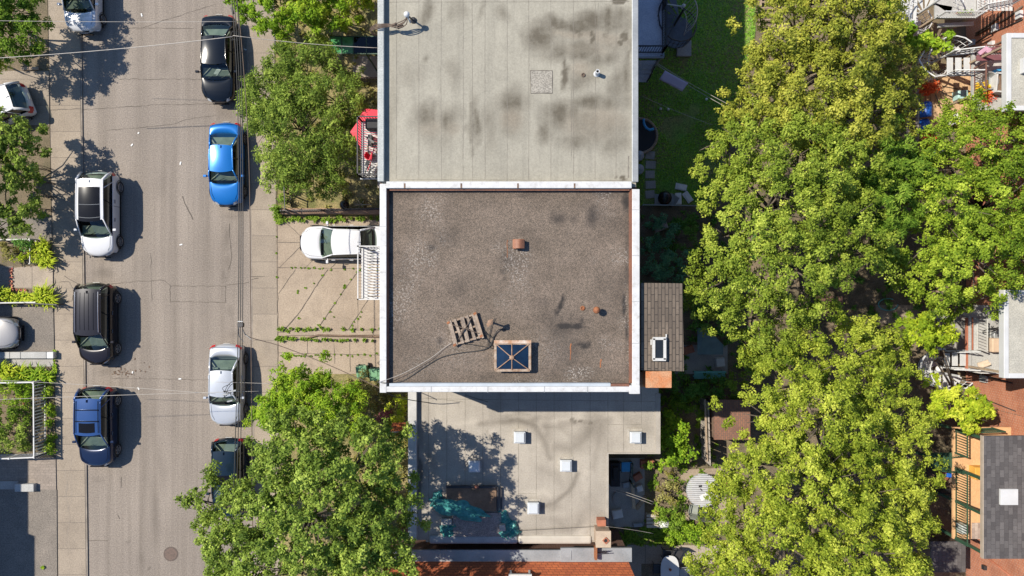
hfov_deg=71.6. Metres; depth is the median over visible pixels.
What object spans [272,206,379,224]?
weeds
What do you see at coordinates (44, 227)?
path
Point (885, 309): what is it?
garden hose
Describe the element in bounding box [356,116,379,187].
iron balcony
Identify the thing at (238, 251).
overhead cable
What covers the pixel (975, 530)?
patterned mat
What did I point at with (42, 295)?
daylily clump
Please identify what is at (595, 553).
rusty bracket
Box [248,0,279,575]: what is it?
sidewalk
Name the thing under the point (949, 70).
bent white staircase
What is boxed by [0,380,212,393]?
overhead cable
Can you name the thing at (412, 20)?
service mast
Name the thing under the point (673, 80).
towel
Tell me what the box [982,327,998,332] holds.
bicycle
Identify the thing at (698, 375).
aqua bench
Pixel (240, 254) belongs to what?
overhead cable
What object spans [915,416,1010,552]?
orange deck
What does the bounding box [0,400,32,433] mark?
green shrub
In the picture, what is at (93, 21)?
overhead cable
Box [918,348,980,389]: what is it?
bent white staircase
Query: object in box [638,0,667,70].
deck
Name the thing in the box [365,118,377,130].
barbecue
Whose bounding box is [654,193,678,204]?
handcart
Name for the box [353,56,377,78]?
path
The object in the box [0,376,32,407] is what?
green shrub
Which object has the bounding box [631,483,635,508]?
long plank
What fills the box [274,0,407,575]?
front yard soil
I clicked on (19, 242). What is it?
green shrub
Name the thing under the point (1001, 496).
shingled gallery roof
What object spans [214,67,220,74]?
paper sheet
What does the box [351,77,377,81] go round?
iron fence
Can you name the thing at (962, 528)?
clear bag
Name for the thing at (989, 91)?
flower box
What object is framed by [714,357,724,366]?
storage box
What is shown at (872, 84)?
maple tree
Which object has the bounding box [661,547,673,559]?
garden chair
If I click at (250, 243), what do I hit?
curb
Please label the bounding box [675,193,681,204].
foam sheet
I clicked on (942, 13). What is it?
grey deck
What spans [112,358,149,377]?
fallen leaves
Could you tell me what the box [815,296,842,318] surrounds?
brown platform
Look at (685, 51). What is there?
concrete pad
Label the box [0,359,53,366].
path
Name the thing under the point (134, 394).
overhead cable
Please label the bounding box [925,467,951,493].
iron landing
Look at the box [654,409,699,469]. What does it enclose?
bright shrub
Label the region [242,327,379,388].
overhead cable
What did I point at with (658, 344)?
roof window
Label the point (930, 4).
white spiral staircase
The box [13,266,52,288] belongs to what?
path
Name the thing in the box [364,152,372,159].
planter pot
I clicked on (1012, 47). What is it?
gallery roof
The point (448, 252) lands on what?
flat roofed building
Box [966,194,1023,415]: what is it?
brick row house
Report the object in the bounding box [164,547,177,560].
manhole cover
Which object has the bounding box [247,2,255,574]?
kerb
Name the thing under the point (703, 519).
garden chair
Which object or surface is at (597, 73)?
vent pipe
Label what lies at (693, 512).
garden chair
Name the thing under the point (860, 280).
yard weeds
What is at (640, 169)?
barrel
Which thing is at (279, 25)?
iron fence
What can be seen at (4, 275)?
path
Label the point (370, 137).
folding chair
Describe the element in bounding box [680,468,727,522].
patio
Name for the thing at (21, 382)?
white railing
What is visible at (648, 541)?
path
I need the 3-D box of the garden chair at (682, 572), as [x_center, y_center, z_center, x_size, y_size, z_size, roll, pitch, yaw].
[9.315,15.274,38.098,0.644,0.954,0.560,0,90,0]
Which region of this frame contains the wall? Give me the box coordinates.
[0,481,18,488]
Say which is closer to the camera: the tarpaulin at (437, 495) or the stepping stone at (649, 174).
the tarpaulin at (437, 495)
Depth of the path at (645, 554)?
38.58 m
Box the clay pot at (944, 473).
[937,471,948,480]
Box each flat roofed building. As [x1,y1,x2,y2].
[378,0,637,186]
[380,181,683,393]
[408,387,659,543]
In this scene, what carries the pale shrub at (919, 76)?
on the back yard soil at (863, 297)
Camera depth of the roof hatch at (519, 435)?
34.29 m
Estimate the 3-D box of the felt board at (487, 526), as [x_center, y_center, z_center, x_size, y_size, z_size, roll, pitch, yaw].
[-1.714,11.536,34.635,2.373,0.110,1.160,0,90,0]
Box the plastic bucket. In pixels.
[635,483,643,491]
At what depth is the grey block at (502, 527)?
34.32 m
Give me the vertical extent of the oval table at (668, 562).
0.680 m
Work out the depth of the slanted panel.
37.86 m
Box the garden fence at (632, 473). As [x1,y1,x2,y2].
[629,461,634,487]
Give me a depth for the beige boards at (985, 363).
35.25 m
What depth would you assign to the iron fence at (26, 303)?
37.96 m
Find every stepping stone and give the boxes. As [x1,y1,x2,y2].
[645,151,654,158]
[645,161,655,168]
[645,171,654,177]
[645,181,655,188]
[645,190,654,198]
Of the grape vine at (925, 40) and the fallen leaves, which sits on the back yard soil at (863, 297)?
the grape vine at (925, 40)
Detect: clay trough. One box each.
[633,471,642,481]
[683,345,694,354]
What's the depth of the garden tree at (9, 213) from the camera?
35.77 m
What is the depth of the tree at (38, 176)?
37.15 m
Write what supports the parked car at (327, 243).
on the driveway at (312, 305)
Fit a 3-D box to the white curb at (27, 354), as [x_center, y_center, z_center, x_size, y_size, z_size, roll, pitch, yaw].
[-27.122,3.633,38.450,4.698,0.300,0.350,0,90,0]
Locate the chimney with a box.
[594,517,610,547]
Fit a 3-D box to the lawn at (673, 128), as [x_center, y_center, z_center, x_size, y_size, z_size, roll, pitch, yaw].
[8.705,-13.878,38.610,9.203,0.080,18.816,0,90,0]
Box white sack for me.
[658,520,669,528]
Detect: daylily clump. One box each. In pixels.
[0,285,14,304]
[0,358,31,384]
[7,289,34,307]
[12,361,56,387]
[29,279,60,311]
[30,233,56,269]
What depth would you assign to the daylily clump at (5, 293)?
38.23 m
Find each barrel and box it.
[638,151,643,161]
[638,164,643,175]
[919,101,931,117]
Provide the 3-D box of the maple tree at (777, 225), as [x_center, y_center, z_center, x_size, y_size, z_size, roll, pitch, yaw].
[12.263,-2.115,32.979,9.862,11.714,12.520,0,90,0]
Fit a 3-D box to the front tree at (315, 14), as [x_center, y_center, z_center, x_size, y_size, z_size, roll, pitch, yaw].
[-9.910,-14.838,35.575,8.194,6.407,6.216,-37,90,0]
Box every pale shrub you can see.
[0,241,22,261]
[651,467,682,518]
[891,63,940,87]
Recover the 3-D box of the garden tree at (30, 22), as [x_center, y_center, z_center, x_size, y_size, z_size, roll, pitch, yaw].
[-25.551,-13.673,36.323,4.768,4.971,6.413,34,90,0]
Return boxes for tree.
[0,0,55,65]
[0,105,51,239]
[23,159,56,221]
[174,399,432,575]
[223,0,376,49]
[233,29,370,201]
[242,349,379,442]
[681,88,904,376]
[682,306,950,575]
[714,0,928,169]
[838,113,949,264]
[891,88,1023,323]
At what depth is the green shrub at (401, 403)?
36.86 m
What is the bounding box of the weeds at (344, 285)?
[275,236,377,357]
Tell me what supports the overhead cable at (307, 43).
attached to the cable splice at (233, 31)
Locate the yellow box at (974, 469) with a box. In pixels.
[969,465,979,479]
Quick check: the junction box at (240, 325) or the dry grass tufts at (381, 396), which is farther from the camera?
the dry grass tufts at (381, 396)
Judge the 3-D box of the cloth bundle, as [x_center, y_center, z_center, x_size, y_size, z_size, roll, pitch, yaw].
[6.828,12.854,38.500,0.575,0.180,0.239,-3,90,0]
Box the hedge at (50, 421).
[41,386,57,454]
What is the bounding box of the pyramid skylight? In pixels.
[494,340,530,371]
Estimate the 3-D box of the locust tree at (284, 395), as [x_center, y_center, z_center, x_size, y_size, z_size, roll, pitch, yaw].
[-9.938,5.316,35.700,7.037,6.143,4.640,0,90,0]
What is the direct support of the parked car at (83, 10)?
on the road
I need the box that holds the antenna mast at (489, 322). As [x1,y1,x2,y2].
[487,319,492,326]
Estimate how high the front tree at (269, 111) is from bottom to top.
6.556 m
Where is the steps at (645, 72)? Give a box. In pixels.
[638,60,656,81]
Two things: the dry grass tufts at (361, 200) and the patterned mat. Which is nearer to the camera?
the patterned mat
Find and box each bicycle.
[364,143,377,177]
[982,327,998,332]
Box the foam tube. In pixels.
[642,119,653,130]
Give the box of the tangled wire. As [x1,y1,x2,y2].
[461,319,494,348]
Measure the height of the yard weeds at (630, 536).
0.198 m
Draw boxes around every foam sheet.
[675,183,686,190]
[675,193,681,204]
[682,191,692,203]
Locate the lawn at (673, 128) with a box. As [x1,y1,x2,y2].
[636,0,755,205]
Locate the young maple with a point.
(967, 411)
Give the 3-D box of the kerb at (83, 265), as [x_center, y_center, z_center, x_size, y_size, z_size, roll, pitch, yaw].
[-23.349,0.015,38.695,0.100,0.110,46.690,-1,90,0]
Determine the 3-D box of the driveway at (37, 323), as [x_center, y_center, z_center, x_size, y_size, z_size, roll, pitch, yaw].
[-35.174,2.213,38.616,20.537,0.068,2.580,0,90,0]
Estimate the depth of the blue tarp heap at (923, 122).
37.98 m
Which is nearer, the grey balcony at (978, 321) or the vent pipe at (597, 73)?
the vent pipe at (597, 73)
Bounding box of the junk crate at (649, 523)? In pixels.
[645,512,658,527]
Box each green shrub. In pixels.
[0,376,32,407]
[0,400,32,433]
[0,422,32,455]
[9,247,35,262]
[11,237,36,251]
[384,394,407,425]
[652,506,712,548]
[658,502,686,532]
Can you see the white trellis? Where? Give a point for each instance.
(914, 9)
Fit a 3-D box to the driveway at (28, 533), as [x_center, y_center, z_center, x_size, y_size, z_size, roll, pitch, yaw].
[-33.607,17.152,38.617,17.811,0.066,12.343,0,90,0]
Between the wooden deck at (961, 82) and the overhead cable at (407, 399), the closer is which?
the overhead cable at (407, 399)
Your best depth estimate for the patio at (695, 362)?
38.59 m
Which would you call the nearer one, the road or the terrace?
the terrace
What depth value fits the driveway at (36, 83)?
38.58 m
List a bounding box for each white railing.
[0,380,40,383]
[0,453,45,459]
[32,380,46,457]
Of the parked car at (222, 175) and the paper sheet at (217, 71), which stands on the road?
the parked car at (222, 175)
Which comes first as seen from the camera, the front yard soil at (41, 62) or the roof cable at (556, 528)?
the roof cable at (556, 528)
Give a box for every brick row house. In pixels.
[964,383,1023,575]
[966,0,1023,201]
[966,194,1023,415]
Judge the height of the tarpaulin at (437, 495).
0.108 m
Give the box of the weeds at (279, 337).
[274,326,379,342]
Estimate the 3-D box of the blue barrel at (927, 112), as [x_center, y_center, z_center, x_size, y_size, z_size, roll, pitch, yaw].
[22.170,-9.527,37.989,0.611,0.617,0.817,0,90,0]
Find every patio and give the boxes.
[609,458,644,526]
[674,345,727,373]
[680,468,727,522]
[704,395,749,439]
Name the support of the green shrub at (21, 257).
on the front yard soil at (41, 62)
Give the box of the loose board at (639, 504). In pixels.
[636,495,646,510]
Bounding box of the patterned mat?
[972,523,979,538]
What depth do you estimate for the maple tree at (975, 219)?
30.67 m
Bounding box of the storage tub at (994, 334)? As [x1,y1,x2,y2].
[991,330,998,337]
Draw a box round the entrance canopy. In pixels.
[329,36,377,71]
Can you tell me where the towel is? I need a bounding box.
[659,71,687,90]
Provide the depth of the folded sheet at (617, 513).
38.44 m
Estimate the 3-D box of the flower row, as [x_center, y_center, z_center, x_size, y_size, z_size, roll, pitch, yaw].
[-27.052,-0.310,38.525,0.719,0.110,1.511,-32,90,0]
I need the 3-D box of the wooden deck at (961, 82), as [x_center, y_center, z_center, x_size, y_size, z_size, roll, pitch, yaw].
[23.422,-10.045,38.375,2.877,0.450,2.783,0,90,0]
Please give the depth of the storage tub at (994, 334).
35.10 m
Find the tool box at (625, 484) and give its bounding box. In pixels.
[622,481,629,487]
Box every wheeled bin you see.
[355,363,369,378]
[369,366,379,380]
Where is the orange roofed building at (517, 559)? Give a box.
[384,527,633,575]
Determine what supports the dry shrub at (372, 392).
on the front yard soil at (369, 195)
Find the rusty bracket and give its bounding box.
[594,545,608,559]
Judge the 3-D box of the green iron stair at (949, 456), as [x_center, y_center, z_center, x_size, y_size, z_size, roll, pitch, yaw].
[21.753,8.706,35.585,0.436,2.430,1.188,0,90,0]
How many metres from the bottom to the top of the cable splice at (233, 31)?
0.156 m
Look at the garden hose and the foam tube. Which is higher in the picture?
the foam tube
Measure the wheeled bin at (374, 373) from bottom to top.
0.980 m
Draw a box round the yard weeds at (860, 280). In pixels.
[640,206,948,378]
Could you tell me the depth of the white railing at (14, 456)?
38.05 m
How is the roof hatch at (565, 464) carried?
on the flat roofed building at (586, 431)
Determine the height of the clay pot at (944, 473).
0.350 m
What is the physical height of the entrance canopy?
3.030 m
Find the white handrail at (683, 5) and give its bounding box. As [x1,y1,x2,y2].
[667,0,697,34]
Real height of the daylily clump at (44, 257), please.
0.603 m
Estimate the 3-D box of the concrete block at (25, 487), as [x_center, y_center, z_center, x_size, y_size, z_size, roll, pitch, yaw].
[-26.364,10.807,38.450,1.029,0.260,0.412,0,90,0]
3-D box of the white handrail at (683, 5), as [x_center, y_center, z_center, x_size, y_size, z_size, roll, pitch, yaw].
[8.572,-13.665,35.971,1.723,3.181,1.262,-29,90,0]
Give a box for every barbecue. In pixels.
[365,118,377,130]
[609,460,619,486]
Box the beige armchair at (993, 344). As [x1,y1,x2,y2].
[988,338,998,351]
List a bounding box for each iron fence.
[0,302,63,304]
[273,3,281,53]
[280,208,379,211]
[283,176,291,209]
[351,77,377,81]
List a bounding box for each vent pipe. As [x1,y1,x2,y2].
[593,307,599,313]
[594,69,599,76]
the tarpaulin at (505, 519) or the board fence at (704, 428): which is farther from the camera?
the board fence at (704, 428)
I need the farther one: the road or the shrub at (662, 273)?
the road
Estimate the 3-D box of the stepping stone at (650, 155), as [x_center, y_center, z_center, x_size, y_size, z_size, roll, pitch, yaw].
[7.503,-7.225,38.560,0.500,0.060,0.420,6,90,0]
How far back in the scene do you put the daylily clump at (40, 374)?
38.22 m
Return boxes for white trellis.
[901,0,917,24]
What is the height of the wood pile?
0.320 m
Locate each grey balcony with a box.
[937,44,1001,109]
[961,305,998,373]
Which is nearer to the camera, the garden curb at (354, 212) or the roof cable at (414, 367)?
the roof cable at (414, 367)
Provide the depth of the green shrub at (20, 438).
37.51 m
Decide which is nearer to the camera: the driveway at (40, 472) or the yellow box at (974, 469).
the yellow box at (974, 469)
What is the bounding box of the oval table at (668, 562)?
[660,556,678,575]
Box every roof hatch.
[467,457,481,471]
[512,429,526,442]
[525,499,540,513]
[558,457,572,471]
[627,429,641,442]
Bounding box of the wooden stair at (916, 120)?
[906,89,919,140]
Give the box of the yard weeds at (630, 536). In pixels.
[613,377,718,546]
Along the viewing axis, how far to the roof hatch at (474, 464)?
34.29 m
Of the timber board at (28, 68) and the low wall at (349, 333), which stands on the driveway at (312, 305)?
the low wall at (349, 333)
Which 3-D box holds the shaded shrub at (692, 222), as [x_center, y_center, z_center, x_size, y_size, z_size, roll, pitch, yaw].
[9.438,-2.537,37.437,2.275,2.433,2.628,-39,90,0]
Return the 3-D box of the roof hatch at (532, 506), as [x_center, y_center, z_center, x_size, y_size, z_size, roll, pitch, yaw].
[1.028,10.666,34.471,0.740,0.451,0.720,0,90,0]
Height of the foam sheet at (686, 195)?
0.135 m
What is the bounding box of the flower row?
[8,267,25,291]
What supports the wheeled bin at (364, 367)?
on the driveway at (312, 305)
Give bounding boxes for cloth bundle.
[632,522,642,526]
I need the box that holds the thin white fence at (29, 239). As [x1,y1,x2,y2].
[0,238,36,264]
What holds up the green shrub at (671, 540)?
on the back yard soil at (863, 297)
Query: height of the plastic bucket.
0.420 m
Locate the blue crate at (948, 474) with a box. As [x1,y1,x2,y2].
[944,469,951,476]
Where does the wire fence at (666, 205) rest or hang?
on the back yard soil at (863, 297)
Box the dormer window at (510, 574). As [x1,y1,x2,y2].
[509,570,531,575]
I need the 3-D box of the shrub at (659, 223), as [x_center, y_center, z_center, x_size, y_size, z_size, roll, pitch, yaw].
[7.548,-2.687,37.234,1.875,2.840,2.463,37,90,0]
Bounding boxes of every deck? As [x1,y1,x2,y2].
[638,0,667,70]
[902,0,989,38]
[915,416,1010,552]
[918,76,970,128]
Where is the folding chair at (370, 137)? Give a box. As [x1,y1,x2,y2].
[365,134,374,146]
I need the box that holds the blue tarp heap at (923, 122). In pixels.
[919,119,929,129]
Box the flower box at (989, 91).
[969,80,996,105]
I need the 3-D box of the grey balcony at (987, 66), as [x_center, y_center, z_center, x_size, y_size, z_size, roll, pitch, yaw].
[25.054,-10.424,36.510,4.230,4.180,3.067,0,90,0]
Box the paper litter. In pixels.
[131,13,246,389]
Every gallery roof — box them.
[929,290,1023,377]
[936,33,1023,138]
[980,435,1023,558]
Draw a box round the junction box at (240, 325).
[237,321,250,341]
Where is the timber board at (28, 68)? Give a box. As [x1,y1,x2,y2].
[21,67,38,70]
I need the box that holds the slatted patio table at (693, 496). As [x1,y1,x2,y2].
[686,473,718,506]
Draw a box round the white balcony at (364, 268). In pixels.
[357,245,379,299]
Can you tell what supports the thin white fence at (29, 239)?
on the front yard soil at (41, 62)
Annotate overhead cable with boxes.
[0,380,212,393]
[0,391,255,399]
[1,36,232,57]
[44,21,236,21]
[231,0,238,549]
[233,35,375,47]
[234,1,240,562]
[237,0,242,556]
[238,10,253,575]
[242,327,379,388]
[386,392,429,402]
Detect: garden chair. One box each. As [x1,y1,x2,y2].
[620,461,631,472]
[652,561,660,575]
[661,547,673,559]
[671,546,685,561]
[679,566,692,575]
[686,502,699,519]
[697,507,707,521]
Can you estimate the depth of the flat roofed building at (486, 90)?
28.95 m
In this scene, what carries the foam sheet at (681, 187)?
on the lawn at (673, 128)
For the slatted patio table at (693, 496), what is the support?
on the patio at (694, 472)
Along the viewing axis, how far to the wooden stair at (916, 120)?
38.13 m
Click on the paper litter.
(179, 164)
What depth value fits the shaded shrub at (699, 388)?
37.34 m
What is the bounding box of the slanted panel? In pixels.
[697,328,722,354]
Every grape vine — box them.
[864,0,918,40]
[885,28,955,60]
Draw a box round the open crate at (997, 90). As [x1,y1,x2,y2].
[990,72,1001,94]
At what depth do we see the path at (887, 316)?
38.59 m
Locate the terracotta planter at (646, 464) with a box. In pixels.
[640,459,653,469]
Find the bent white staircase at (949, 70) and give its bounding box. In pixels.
[918,35,984,81]
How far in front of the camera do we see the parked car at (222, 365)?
37.73 m
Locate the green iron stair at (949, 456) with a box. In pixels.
[929,452,963,473]
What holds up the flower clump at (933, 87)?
on the back yard soil at (863, 297)
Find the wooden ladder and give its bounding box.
[758,0,776,27]
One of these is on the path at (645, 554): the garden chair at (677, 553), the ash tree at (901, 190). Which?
the garden chair at (677, 553)
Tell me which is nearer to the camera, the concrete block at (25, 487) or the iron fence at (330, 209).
the iron fence at (330, 209)
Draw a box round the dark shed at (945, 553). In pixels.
[909,530,965,571]
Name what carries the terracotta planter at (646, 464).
on the back yard soil at (863, 297)
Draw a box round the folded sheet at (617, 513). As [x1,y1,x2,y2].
[611,508,622,518]
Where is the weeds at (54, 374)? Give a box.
[40,350,56,569]
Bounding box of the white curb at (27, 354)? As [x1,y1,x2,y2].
[0,352,56,357]
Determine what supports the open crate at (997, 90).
on the grey balcony at (987, 66)
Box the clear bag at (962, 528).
[956,522,968,533]
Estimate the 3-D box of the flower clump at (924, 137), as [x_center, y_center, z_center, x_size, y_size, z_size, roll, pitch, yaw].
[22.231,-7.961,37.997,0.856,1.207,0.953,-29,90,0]
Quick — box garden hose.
[878,298,897,310]
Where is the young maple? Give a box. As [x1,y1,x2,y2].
[892,311,997,435]
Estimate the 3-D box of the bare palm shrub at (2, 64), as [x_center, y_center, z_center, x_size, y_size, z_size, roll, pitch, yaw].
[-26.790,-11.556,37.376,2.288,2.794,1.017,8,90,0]
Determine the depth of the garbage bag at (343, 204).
37.85 m
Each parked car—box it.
[0,81,36,124]
[0,316,23,349]
[57,0,106,35]
[72,282,121,364]
[72,385,121,466]
[74,170,123,257]
[195,14,240,104]
[203,122,247,206]
[203,343,247,425]
[206,437,250,517]
[300,221,379,262]
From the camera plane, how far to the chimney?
33.70 m
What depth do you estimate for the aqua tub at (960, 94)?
37.61 m
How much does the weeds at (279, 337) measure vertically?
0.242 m
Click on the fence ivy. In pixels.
(275, 209)
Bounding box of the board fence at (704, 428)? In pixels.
[699,397,710,465]
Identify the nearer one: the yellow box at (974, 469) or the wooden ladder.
the yellow box at (974, 469)
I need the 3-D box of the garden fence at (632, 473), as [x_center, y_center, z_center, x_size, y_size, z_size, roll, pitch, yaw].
[6.449,10.026,38.190,0.176,0.780,1.260,0,90,0]
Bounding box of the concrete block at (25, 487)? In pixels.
[15,483,36,491]
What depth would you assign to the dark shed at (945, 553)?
36.40 m
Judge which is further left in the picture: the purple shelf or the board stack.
the board stack
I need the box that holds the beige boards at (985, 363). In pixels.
[977,360,990,367]
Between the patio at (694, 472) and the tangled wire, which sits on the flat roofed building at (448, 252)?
the tangled wire
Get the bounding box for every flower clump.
[918,80,941,95]
[920,132,936,145]
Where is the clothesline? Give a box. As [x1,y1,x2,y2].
[654,61,728,104]
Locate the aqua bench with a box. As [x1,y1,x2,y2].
[693,371,725,378]
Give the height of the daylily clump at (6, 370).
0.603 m
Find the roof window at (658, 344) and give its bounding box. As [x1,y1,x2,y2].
[650,334,666,360]
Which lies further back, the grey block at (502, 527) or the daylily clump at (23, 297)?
the daylily clump at (23, 297)
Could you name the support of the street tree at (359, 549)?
on the front yard soil at (369, 195)
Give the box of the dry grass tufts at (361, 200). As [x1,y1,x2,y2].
[279,9,376,207]
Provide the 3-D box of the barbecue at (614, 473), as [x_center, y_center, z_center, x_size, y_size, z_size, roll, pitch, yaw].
[5.530,10.003,38.193,0.521,0.785,1.274,0,90,0]
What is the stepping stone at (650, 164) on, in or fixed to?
on the lawn at (673, 128)
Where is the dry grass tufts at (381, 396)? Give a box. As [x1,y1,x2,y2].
[343,378,407,534]
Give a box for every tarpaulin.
[429,498,490,521]
[430,490,442,506]
[440,523,455,537]
[498,510,511,524]
[499,520,521,539]
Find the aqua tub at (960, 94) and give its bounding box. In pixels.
[952,90,967,101]
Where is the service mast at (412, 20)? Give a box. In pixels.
[369,11,416,35]
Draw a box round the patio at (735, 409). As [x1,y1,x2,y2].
[704,395,749,439]
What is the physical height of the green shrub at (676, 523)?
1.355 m
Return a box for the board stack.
[446,485,501,510]
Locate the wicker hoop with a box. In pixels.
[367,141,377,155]
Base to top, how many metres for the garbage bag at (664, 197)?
0.440 m
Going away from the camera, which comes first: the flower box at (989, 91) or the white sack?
the flower box at (989, 91)
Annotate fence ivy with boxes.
[268,24,289,216]
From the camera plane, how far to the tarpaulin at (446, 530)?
34.56 m
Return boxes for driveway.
[0,71,49,124]
[0,305,54,351]
[0,457,56,489]
[0,490,56,575]
[276,220,379,373]
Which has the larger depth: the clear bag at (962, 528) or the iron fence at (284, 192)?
the iron fence at (284, 192)
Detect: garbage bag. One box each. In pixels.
[339,200,348,208]
[658,191,671,204]
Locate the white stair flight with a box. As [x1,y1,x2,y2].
[976,0,1019,10]
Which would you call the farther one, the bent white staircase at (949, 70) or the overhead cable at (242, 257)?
the bent white staircase at (949, 70)
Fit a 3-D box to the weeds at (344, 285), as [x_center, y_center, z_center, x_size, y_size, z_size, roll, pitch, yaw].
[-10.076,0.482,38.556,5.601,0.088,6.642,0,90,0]
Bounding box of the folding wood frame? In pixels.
[935,86,961,107]
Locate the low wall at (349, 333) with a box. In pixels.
[285,330,379,337]
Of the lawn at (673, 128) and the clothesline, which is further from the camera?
the lawn at (673, 128)
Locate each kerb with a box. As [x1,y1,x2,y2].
[80,33,88,575]
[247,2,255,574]
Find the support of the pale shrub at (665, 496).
on the back yard soil at (863, 297)
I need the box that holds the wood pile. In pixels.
[652,220,667,232]
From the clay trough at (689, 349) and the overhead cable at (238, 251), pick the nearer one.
the overhead cable at (238, 251)
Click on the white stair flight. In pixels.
(1000, 5)
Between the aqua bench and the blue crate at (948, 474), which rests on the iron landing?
the blue crate at (948, 474)
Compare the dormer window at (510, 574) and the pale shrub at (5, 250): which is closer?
the dormer window at (510, 574)
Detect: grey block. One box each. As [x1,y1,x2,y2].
[441,518,451,524]
[499,523,505,530]
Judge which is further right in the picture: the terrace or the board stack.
the terrace
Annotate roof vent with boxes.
[513,239,523,248]
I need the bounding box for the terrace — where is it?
[937,313,966,348]
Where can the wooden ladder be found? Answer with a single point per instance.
(761, 1)
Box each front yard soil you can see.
[0,0,57,575]
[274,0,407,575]
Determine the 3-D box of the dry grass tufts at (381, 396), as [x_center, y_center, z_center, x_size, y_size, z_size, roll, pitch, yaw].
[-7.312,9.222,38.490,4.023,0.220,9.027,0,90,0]
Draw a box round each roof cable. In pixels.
[377,329,505,383]
[380,343,450,381]
[519,526,593,530]
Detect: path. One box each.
[0,218,51,239]
[0,266,12,288]
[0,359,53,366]
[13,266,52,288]
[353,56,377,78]
[623,525,692,544]
[625,545,718,575]
[876,305,918,323]
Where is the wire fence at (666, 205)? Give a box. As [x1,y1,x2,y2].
[640,204,696,206]
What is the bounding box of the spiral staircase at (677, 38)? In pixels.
[657,0,696,48]
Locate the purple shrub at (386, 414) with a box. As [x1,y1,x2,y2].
[374,409,393,423]
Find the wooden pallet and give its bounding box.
[447,312,483,345]
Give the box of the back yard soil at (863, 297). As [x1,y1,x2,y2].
[609,0,965,575]
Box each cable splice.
[222,380,238,402]
[230,7,238,40]
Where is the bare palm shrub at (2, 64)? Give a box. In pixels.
[0,59,12,73]
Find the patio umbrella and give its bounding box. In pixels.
[350,108,377,148]
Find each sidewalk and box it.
[48,0,85,575]
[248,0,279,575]
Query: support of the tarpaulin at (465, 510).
on the board stack
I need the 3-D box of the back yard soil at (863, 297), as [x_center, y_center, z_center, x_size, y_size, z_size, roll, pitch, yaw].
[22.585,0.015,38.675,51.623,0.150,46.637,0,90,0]
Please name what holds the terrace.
on the back yard soil at (863, 297)
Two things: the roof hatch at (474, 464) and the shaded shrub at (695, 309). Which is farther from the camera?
the shaded shrub at (695, 309)
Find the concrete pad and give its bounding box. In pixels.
[676,40,690,56]
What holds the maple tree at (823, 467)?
on the back yard soil at (863, 297)
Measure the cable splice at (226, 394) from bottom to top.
0.146 m
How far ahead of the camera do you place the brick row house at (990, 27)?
36.23 m
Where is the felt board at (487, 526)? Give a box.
[453,512,500,535]
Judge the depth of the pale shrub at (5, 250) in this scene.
37.98 m
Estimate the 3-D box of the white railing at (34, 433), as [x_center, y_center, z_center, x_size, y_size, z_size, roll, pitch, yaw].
[-25.344,6.992,38.050,0.091,1.060,4.019,0,90,0]
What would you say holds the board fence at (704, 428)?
on the back yard soil at (863, 297)
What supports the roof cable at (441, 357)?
on the flat roofed building at (448, 252)
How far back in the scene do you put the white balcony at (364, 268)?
35.80 m
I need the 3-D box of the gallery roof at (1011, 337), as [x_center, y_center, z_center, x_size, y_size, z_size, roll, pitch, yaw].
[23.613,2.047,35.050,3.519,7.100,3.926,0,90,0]
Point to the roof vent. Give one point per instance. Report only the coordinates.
(518, 243)
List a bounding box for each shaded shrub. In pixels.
[660,365,758,425]
[664,371,733,404]
[667,211,711,264]
[682,288,726,337]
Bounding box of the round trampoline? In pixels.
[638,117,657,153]
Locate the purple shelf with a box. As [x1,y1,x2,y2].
[976,46,1001,60]
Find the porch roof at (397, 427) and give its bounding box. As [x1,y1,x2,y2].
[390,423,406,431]
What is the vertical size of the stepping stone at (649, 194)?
0.060 m
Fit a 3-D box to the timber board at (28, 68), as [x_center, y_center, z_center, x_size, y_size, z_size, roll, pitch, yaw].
[-26.154,-11.907,38.500,0.937,0.100,0.160,-2,90,0]
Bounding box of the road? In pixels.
[82,0,253,575]
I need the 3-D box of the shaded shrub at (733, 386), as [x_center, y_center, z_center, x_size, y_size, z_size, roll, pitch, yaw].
[10.641,5.710,37.341,6.304,2.629,2.057,-27,90,0]
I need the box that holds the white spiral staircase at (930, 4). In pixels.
[903,0,963,36]
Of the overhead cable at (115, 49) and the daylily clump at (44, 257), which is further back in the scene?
the daylily clump at (44, 257)
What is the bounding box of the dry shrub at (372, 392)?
[340,368,405,423]
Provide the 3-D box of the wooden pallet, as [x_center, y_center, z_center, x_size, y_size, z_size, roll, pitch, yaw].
[-1.919,1.679,28.843,1.313,0.285,1.114,-17,90,0]
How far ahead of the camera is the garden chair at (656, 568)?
38.13 m
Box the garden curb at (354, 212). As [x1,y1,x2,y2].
[281,208,379,214]

